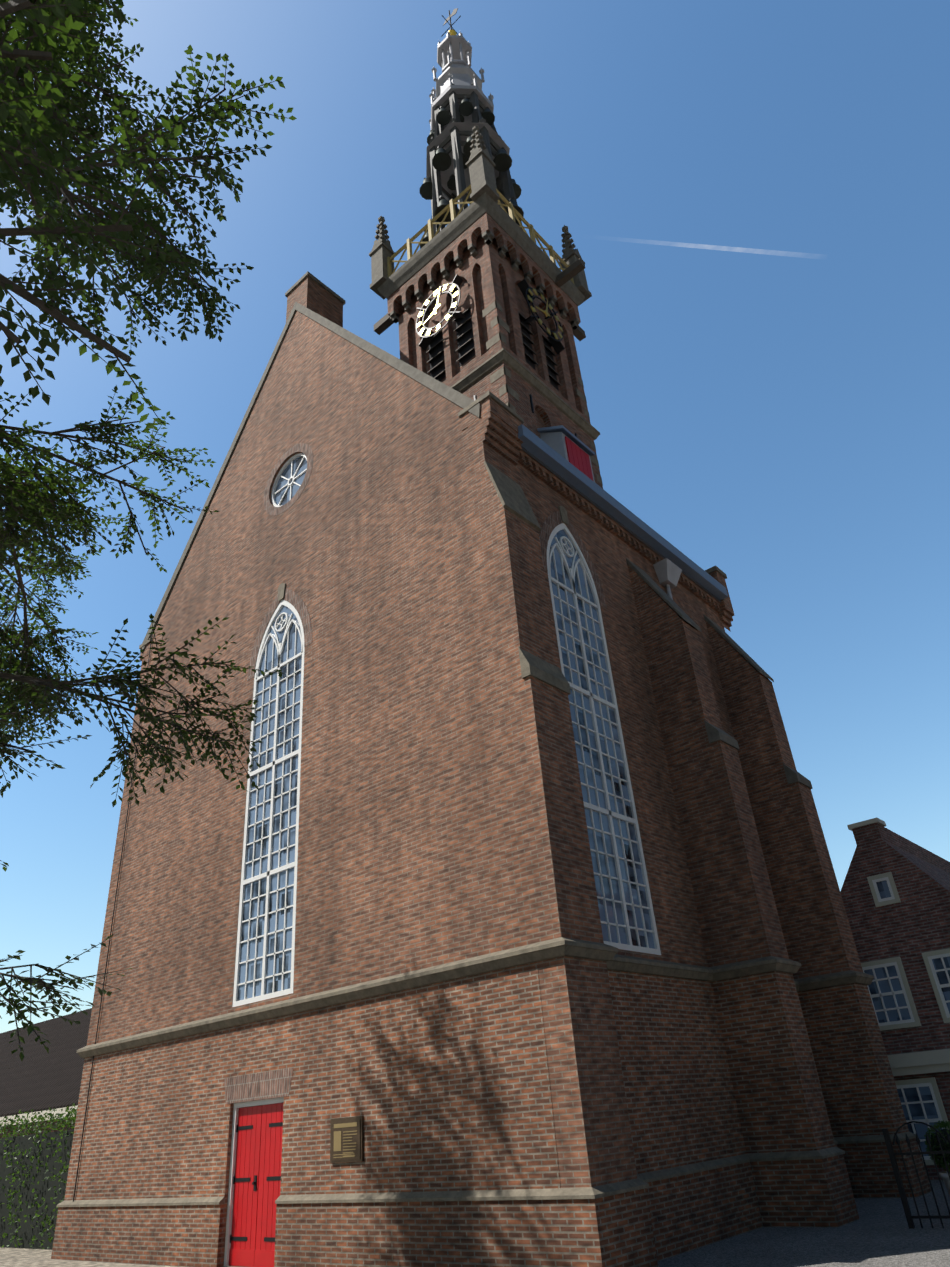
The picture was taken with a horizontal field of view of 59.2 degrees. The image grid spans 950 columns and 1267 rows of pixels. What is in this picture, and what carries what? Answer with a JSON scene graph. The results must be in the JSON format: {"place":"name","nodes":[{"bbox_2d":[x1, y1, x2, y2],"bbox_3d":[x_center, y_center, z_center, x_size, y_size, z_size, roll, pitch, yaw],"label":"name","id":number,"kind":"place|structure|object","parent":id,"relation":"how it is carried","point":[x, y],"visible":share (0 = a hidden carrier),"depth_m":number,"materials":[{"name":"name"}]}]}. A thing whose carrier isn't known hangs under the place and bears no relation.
{"place":"outdoors","nodes":[
{"label":"outdoors","id":0,"kind":"place"},
{"bbox_2d":[0,1117,74,1137],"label":"leaves","id":1,"kind":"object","parent":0,"point":[47,1129],"depth_m":26.82,"materials":[{"name":"plant"}]},
{"bbox_2d":[0,1105,77,1126],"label":"house fascia","id":2,"kind":"structure","parent":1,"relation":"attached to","point":[42,1113],"depth_m":26.44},
{"bbox_2d":[0,1008,91,1116],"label":"house roof","id":3,"kind":"structure","parent":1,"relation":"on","point":[38,1078],"depth_m":30.91,"materials":[{"name":"brown tile"}]},
{"bbox_2d":[0,1103,77,1249],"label":"hedge","id":4,"kind":"object","parent":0,"point":[26,1232],"depth_m":18.22,"materials":[{"name":"green plant"}]},
{"bbox_2d":[0,1247,178,1266],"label":"paving","id":5,"kind":"structure","parent":0,"point":[16,1257],"depth_m":15.18,"materials":[{"name":"grey stone"}]},
{"bbox_2d":[0,0,296,871],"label":"tree","id":6,"kind":"object","parent":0,"point":[48,124],"depth_m":8.87,"materials":[{"name":"green plant"}]},
{"bbox_2d":[0,524,272,1050],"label":"tree boughs","id":7,"kind":"object","parent":6,"relation":"attached to","point":[37,681],"visible":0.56,"depth_m":9.04,"materials":[{"name":"green plant"}]},
{"bbox_2d":[0,525,284,1060],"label":"low tree leaves","id":8,"kind":"object","parent":7,"relation":"attached to","point":[31,1028],"visible":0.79,"depth_m":9.01,"materials":[{"name":"green plant"}]},
{"bbox_2d":[0,0,949,1032],"label":"sky","id":9,"kind":"structure","parent":0,"point":[753,196],"materials":[{"name":"blue"}]},
{"bbox_2d":[411,233,561,438],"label":"tower wall","id":10,"kind":"structure","parent":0,"point":[463,306],"depth_m":21.60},
{"bbox_2d":[426,308,561,390],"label":"louvers","id":11,"kind":"object","parent":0,"point":[465,341],"visible":0.38,"depth_m":20.94,"materials":[{"name":"black wood"}]},
{"bbox_2d":[518,446,721,611],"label":"dentil cornice","id":12,"kind":"structure","parent":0,"point":[599,507],"depth_m":17.86,"materials":[{"name":"brown brick"}]},
{"bbox_2d":[540,432,594,481],"bbox_3d":[2.111,-3.525,18.569,0.550,2.150,1.100,-27,-37,33],"label":"dormer body","id":13,"kind":"object","parent":12,"relation":"on","point":[555,441],"visible":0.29,"depth_m":18.43,"materials":[{"name":"wood"}]},
{"bbox_2d":[537,425,594,455],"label":"dormer roof","id":14,"kind":"structure","parent":13,"relation":"on","point":[574,439],"depth_m":18.68,"materials":[{"name":"grey metal"}]},
{"bbox_2d":[565,436,593,480],"bbox_3d":[2.332,-3.588,18.383,0.030,1.400,0.892,-27,-37,33],"label":"dormer shutter","id":15,"kind":"object","parent":13,"relation":"attached to","point":[578,458],"visible":0.65,"depth_m":18.51,"materials":[{"name":"red wood"}]},
{"bbox_2d":[658,1180,949,1266],"bbox_3d":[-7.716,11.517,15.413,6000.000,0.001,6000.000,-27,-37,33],"label":"ground","id":16,"kind":"structure","parent":0,"point":[879,1233],"depth_m":10.32,"materials":[{"name":"grey stone"}]},
{"bbox_2d":[87,316,534,1266],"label":"brick gable wall","id":17,"kind":"structure","parent":16,"relation":"on","point":[373,546],"depth_m":15.63,"materials":[{"name":"brown brick"}]},
{"bbox_2d":[73,631,152,1201],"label":"buttress","id":18,"kind":"structure","parent":17,"relation":"attached to","point":[106,966],"depth_m":17.59,"materials":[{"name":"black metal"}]},
{"bbox_2d":[224,1097,283,1265],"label":"door frame","id":19,"kind":"object","parent":17,"relation":"attached to","point":[237,1106],"visible":0.42,"depth_m":13.15,"materials":[{"name":"wood"}]},
{"bbox_2d":[229,1103,283,1266],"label":"door leaves","id":20,"kind":"object","parent":19,"relation":"in","point":[259,1150],"visible":0.92,"depth_m":12.78,"materials":[{"name":"red wood"}]},
{"bbox_2d":[230,1122,282,1242],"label":"door hinges","id":21,"kind":"object","parent":20,"relation":"attached to","point":[267,1239],"visible":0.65,"depth_m":12.80,"materials":[{"name":"black metal"}]},
{"bbox_2d":[224,1068,292,1103],"bbox_3d":[-3.478,7.230,13.356,1.840,0.380,0.008,-27,-37,33],"label":"door lintel","id":22,"kind":"structure","parent":17,"relation":"attached to","point":[262,1085],"depth_m":13.33,"materials":[{"name":"brick"}]},
{"bbox_2d":[232,600,304,1006],"bbox_3d":[-3.835,2.712,16.026,1.680,7.980,0.070,-27,-37,33],"label":"front window","id":23,"kind":"structure","parent":17,"relation":"in","point":[271,937],"depth_m":15.57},
{"bbox_2d":[247,588,311,680],"bbox_3d":[-4.104,-0.199,17.693,2.160,1.850,0.026,-27,-37,33],"label":"window arch","id":24,"kind":"structure","parent":17,"relation":"attached to","point":[294,599],"depth_m":17.80,"materials":[{"name":"brick"}]},
{"bbox_2d":[278,583,285,600],"bbox_3d":[-4.172,-0.905,18.094,0.260,0.420,0.050,-27,-37,33],"label":"keystone","id":25,"kind":"object","parent":17,"relation":"attached to","point":[281,590],"visible":0.77,"depth_m":18.06,"materials":[{"name":"beige stone"}]},
{"bbox_2d":[263,443,312,515],"bbox_3d":[-4.396,-3.624,19.688,1.880,1.880,0.025,-27,-37,33],"label":"window surround","id":26,"kind":"object","parent":17,"relation":"attached to","point":[306,450],"visible":0.92,"depth_m":19.63,"materials":[{"name":"brick"}]},
{"bbox_2d":[271,453,306,506],"bbox_3d":[-4.328,-3.590,19.757,1.450,1.450,0.100,-27,-37,33],"label":"round window frame","id":27,"kind":"object","parent":17,"relation":"attached to","point":[282,469],"visible":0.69,"depth_m":19.89,"materials":[{"name":"white paint"}]},
{"bbox_2d":[275,457,306,505],"bbox_3d":[-4.321,-3.587,19.764,1.400,1.400,0.001,-27,-37,33],"label":"round window glass","id":28,"kind":"object","parent":27,"relation":"in","point":[282,482],"depth_m":19.85,"materials":[{"name":"glass"}]},
{"bbox_2d":[142,302,480,653],"bbox_3d":[-4.286,-5.209,21.037,11.840,8.470,0.990,-27,-37,33],"label":"gable coping","id":29,"kind":"object","parent":17,"relation":"attached to","point":[461,400],"visible":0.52,"depth_m":21.87,"materials":[{"name":"beige stone"}]},
{"bbox_2d":[285,277,342,341],"bbox_3d":[-4.428,-8.589,23.113,0.900,1.900,1.252,-27,-37,33],"label":"chimney","id":30,"kind":"object","parent":17,"relation":"on","point":[310,294],"visible":0.5,"depth_m":22.91,"materials":[{"name":"brown brick"}]},
{"bbox_2d":[285,271,345,304],"bbox_3d":[-4.501,-9.459,23.621,1.000,0.120,1.350,-27,-37,33],"label":"chimney cap","id":31,"kind":"object","parent":30,"relation":"on","point":[317,281],"visible":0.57,"depth_m":23.25,"materials":[{"name":"grey stone"}]},
{"bbox_2d":[140,397,522,660],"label":"gable kneelers","id":32,"kind":"object","parent":17,"relation":"attached to","point":[495,425],"visible":0.62,"depth_m":15.46,"materials":[{"name":"brown brick"}]},
{"bbox_2d":[139,391,523,648],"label":"gable shoulder caps","id":33,"kind":"object","parent":32,"relation":"on","point":[483,397],"visible":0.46,"depth_m":15.71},
{"bbox_2d":[330,1116,363,1162],"bbox_3d":[-1.801,7.097,11.738,0.670,0.540,0.045,-27,-37,33],"label":"plaque","id":34,"kind":"object","parent":17,"relation":"attached to","point":[358,1138],"visible":0.86,"depth_m":11.68,"materials":[{"name":"brown metal"}]},
{"bbox_2d":[333,1122,356,1157],"bbox_3d":[-1.815,7.092,11.717,0.495,0.410,0.005,-27,-37,33],"label":"plaque text","id":35,"kind":"object","parent":34,"relation":"attached to","point":[337,1140],"visible":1,"depth_m":11.75},
{"bbox_2d":[486,469,636,1187],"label":"corner buttress","id":36,"kind":"structure","parent":17,"relation":"attached to","point":[594,1144],"depth_m":10.29,"materials":[{"name":"brick"}]},
{"bbox_2d":[484,460,570,694],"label":"corner buttress caps","id":37,"kind":"object","parent":36,"relation":"attached to","point":[512,496],"visible":0.89,"depth_m":14.25,"materials":[{"name":"stone"}]},
{"bbox_2d":[508,676,603,942],"bbox_3d":[1.112,2.472,11.904,0.423,3.730,0.953,-27,-37,33],"label":"corner buttress","id":38,"kind":"object","parent":36,"relation":"attached to","point":[563,896],"visible":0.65,"depth_m":11.60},
{"bbox_2d":[608,970,833,1173],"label":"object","id":39,"kind":"structure","parent":17,"relation":"attached to","point":[682,1109],"depth_m":12.02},
{"bbox_2d":[51,1138,931,1266],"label":"plinth","id":40,"kind":"structure","parent":16,"relation":"on","point":[654,1223],"depth_m":11.33,"materials":[{"name":"brick"}]},
{"bbox_2d":[64,962,560,1246],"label":"brick wall","id":41,"kind":"structure","parent":40,"relation":"on","point":[443,1086],"depth_m":11.93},
{"bbox_2d":[57,1131,915,1206],"bbox_3d":[0.058,9.872,15.420,13.020,0.100,9.390,-27,-37,33],"label":"plinth cap","id":42,"kind":"object","parent":40,"relation":"on","point":[640,1181],"visible":0.75,"depth_m":11.33,"materials":[{"name":"beige stone"}]},
{"bbox_2d":[516,463,793,977],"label":"side wall","id":43,"kind":"structure","parent":16,"relation":"on","point":[679,932],"depth_m":15.61,"materials":[{"name":"brick"}]},
{"bbox_2d":[539,511,606,608],"bbox_3d":[1.788,-1.632,16.095,0.026,1.850,2.160,-27,-37,33],"label":"window arch","id":44,"kind":"structure","parent":43,"relation":"attached to","point":[552,521],"depth_m":16.30,"materials":[{"name":"brick"}]},
{"bbox_2d":[558,506,567,524],"bbox_3d":[1.738,-2.338,16.497,0.050,0.420,0.260,-27,-37,33],"label":"keystone","id":45,"kind":"object","parent":44,"relation":"attached to","point":[563,514],"visible":0.82,"depth_m":16.45,"materials":[{"name":"grey stone"}]},
{"bbox_2d":[547,523,660,954],"bbox_3d":[2.011,1.281,14.424,0.070,7.980,1.680,-27,-37,33],"label":"side window","id":46,"kind":"structure","parent":43,"relation":"in","point":[612,868],"depth_m":14.04,"materials":[{"name":"glass"}]},
{"bbox_2d":[653,558,681,599],"bbox_3d":[4.881,3.642,16.288,0.360,12.000,0.700,-27,-37,33],"label":"hopper","id":47,"kind":"object","parent":43,"relation":"attached to","point":[668,572],"visible":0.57,"depth_m":19.05,"materials":[{"name":"grey metal"}]},
{"bbox_2d":[628,565,834,1153],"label":"buttress","id":48,"kind":"structure","parent":16,"relation":"on","point":[780,1103],"depth_m":14.10,"materials":[{"name":"brick"}]},
{"bbox_2d":[626,558,738,749],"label":"side buttress caps","id":49,"kind":"object","parent":48,"relation":"attached to","point":[714,733],"visible":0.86,"depth_m":16.86,"materials":[{"name":"stone"}]},
{"bbox_2d":[705,620,908,1136],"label":"buttress","id":50,"kind":"structure","parent":16,"relation":"on","point":[858,1085],"depth_m":16.54,"materials":[{"name":"brick"}]},
{"bbox_2d":[703,614,812,788],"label":"side buttress caps","id":51,"kind":"object","parent":50,"relation":"attached to","point":[793,776],"visible":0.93,"depth_m":19.23,"materials":[{"name":"stone"}]},
{"bbox_2d":[840,823,949,1179],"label":"house walls","id":52,"kind":"structure","parent":16,"relation":"on","point":[911,927],"depth_m":17.88,"materials":[{"name":"brown brick"}]},
{"bbox_2d":[847,818,949,1075],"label":"stone trim","id":53,"kind":"structure","parent":52,"relation":"attached to","point":[924,1062],"depth_m":16.69,"materials":[{"name":"grey stone"}]},
{"bbox_2d":[861,872,949,1164],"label":"window frames","id":54,"kind":"structure","parent":52,"relation":"in","point":[916,1023],"depth_m":17.22,"materials":[{"name":"white wood"}]},
{"bbox_2d":[864,880,949,1155],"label":"house glass","id":55,"kind":"object","parent":54,"relation":"in","point":[916,1110],"visible":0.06,"depth_m":17.16,"materials":[{"name":"glass"}]},
{"bbox_2d":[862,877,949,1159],"bbox_3d":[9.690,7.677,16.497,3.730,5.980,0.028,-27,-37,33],"label":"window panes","id":56,"kind":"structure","parent":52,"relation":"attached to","point":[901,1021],"depth_m":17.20,"materials":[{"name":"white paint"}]},
{"bbox_2d":[882,1121,949,1228],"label":"iron gate","id":57,"kind":"structure","parent":16,"relation":"on","point":[902,1193],"depth_m":11.05,"materials":[{"name":"black metal"}]},
{"bbox_2d":[939,1171,949,1196],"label":"planter pot","id":58,"kind":"object","parent":16,"relation":"on","point":[944,1176],"visible":0.88,"depth_m":11.57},
{"bbox_2d":[924,1120,949,1172],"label":"planter bush","id":59,"kind":"object","parent":58,"relation":"on","point":[942,1124],"depth_m":11.76,"materials":[{"name":"green plant"}]},
{"bbox_3d":[-0.981,2.255,21.018,10.990,20.600,8.350,-27,-37,33],"label":"chapel","id":60,"kind":"object","parent":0,"visible":0},
{"bbox_2d":[416,274,466,349],"bbox_3d":[-0.868,-8.130,21.234,1.550,1.550,0.250,-27,-37,33],"label":"clock face","id":61,"kind":"object","parent":60,"relation":"attached to","point":[424,343],"visible":0.85,"depth_m":21.20},
{"bbox_2d":[416,284,458,335],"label":"clock numerals","id":62,"kind":"object","parent":61,"relation":"attached to","point":[435,310],"visible":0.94,"depth_m":21.15,"materials":[{"name":"white metal"}]},
{"bbox_2d":[76,937,873,1057],"bbox_3d":[-0.144,7.646,16.699,13.100,0.230,9.430,-27,-37,33],"label":"string course","id":63,"kind":"object","parent":60,"relation":"attached to","point":[541,951],"visible":0.79,"depth_m":12.92,"materials":[{"name":"stone"}]},
{"bbox_2d":[387,212,602,488],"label":"bell tower","id":64,"kind":"structure","parent":60,"relation":"on","point":[490,262],"depth_m":21.19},
{"bbox_2d":[424,82,522,234],"bbox_3d":[-0.137,-13.863,26.239,3.091,9.602,3.091,-27,-37,33],"label":"spire framework","id":65,"kind":"object","parent":64,"relation":"on","point":[503,180],"visible":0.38,"depth_m":25.86,"materials":[{"name":"grey metal"}]},
{"bbox_2d":[448,29,456,34],"bbox_3d":[-0.854,-22.283,31.144,0.340,0.380,0.340,-27,-37,33],"label":"ball","id":66,"kind":"object","parent":65,"relation":"on","point":[452,31],"visible":0.5,"depth_m":31.00,"materials":[{"name":"gold metal"}]},
{"bbox_2d":[426,31,509,203],"bbox_3d":[-0.542,-18.616,29.008,2.642,8.170,2.642,-27,-37,33],"label":"spire lantern","id":67,"kind":"object","parent":65,"relation":"on","point":[454,54],"visible":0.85,"depth_m":28.12,"materials":[{"name":"grey metal"}]},
{"bbox_2d":[441,8,460,36],"bbox_3d":[-0.915,-22.998,31.560,0.728,2.000,0.728,-2,-30,-5],"label":"weather vane","id":68,"kind":"object","parent":67,"relation":"on","point":[454,12],"visible":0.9,"depth_m":31.65,"materials":[{"name":"black metal"}]},
{"bbox_2d":[420,98,523,248],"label":"carillon bells","id":69,"kind":"object","parent":65,"relation":"hanging from","point":[441,160],"visible":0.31,"depth_m":25.71,"materials":[{"name":"black metal"}]},
{"bbox_2d":[374,258,585,340],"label":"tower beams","id":70,"kind":"structure","parent":64,"relation":"attached to","point":[385,322],"depth_m":23.25,"materials":[{"name":"grey stone"}]},
{"bbox_2d":[377,192,584,305],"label":"tower cornice","id":71,"kind":"structure","parent":64,"relation":"attached to","point":[450,232],"depth_m":22.29,"materials":[{"name":"grey stone"}]},
{"bbox_2d":[369,125,591,304],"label":"corner pinnacles","id":72,"kind":"object","parent":71,"relation":"on","point":[480,164],"visible":0.69,"depth_m":23.48,"materials":[{"name":"grey stone"}]},
{"bbox_2d":[387,184,574,284],"bbox_3d":[0.177,-10.180,24.093,3.890,1.050,4.240,-27,-37,33],"label":"balcony railing","id":73,"kind":"object","parent":71,"relation":"on","point":[513,214],"visible":0.29,"depth_m":22.92,"materials":[{"name":"beige metal"}]},
{"bbox_2d":[390,231,579,329],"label":"arched corbels","id":74,"kind":"object","parent":64,"relation":"attached to","point":[487,237],"visible":0.56,"depth_m":22.03,"materials":[{"name":"grey stone"}]},
{"bbox_2d":[451,348,599,439],"bbox_3d":[0.612,-5.078,21.122,3.530,0.350,3.880,-27,-37,33],"label":"tower band","id":75,"kind":"object","parent":64,"relation":"attached to","point":[492,362],"visible":0.38,"depth_m":19.57,"materials":[{"name":"beige stone"}]},
{"bbox_2d":[474,394,577,437],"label":"tower anchors","id":76,"kind":"object","parent":64,"relation":"attached to","point":[531,402],"visible":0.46,"depth_m":19.18,"materials":[{"name":"black metal"}]},
{"bbox_2d":[482,300,602,484],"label":"quoin stones","id":77,"kind":"object","parent":64,"relation":"attached to","point":[500,372],"visible":0.19,"depth_m":19.61,"materials":[{"name":"stone"}]},
{"bbox_2d":[517,279,564,353],"bbox_3d":[1.711,-8.155,21.569,0.250,1.550,1.550,-27,-37,33],"label":"clock face","id":78,"kind":"object","parent":60,"relation":"attached to","point":[524,288],"visible":0.92,"depth_m":21.50},
{"bbox_2d":[527,289,562,338],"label":"clock numerals","id":79,"kind":"object","parent":78,"relation":"attached to","point":[543,311],"visible":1,"depth_m":21.44,"materials":[{"name":"gold metal"}]},
{"bbox_2d":[518,424,727,599],"bbox_3d":[3.491,-2.357,18.674,0.460,0.280,8.350,-27,-37,33],"label":"gutter","id":80,"kind":"object","parent":60,"relation":"attached to","point":[555,461],"visible":0.5,"depth_m":17.89,"materials":[{"name":"metal"}]},
{"bbox_2d":[709,571,733,631],"bbox_3d":[6.224,-0.741,21.768,0.720,1.540,0.500,-27,-37,33],"label":"gable shoulder","id":81,"kind":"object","parent":60,"relation":"attached to","point":[726,613],"depth_m":21.45,"materials":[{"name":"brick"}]},
{"bbox_2d":[705,565,726,578],"bbox_3d":[6.162,-1.461,22.188,0.820,0.130,0.600,-27,-37,33],"label":"chimney cap","id":82,"kind":"object","parent":81,"relation":"on","point":[716,569],"visible":0.36,"depth_m":21.87,"materials":[{"name":"grey stone"}]}
]}

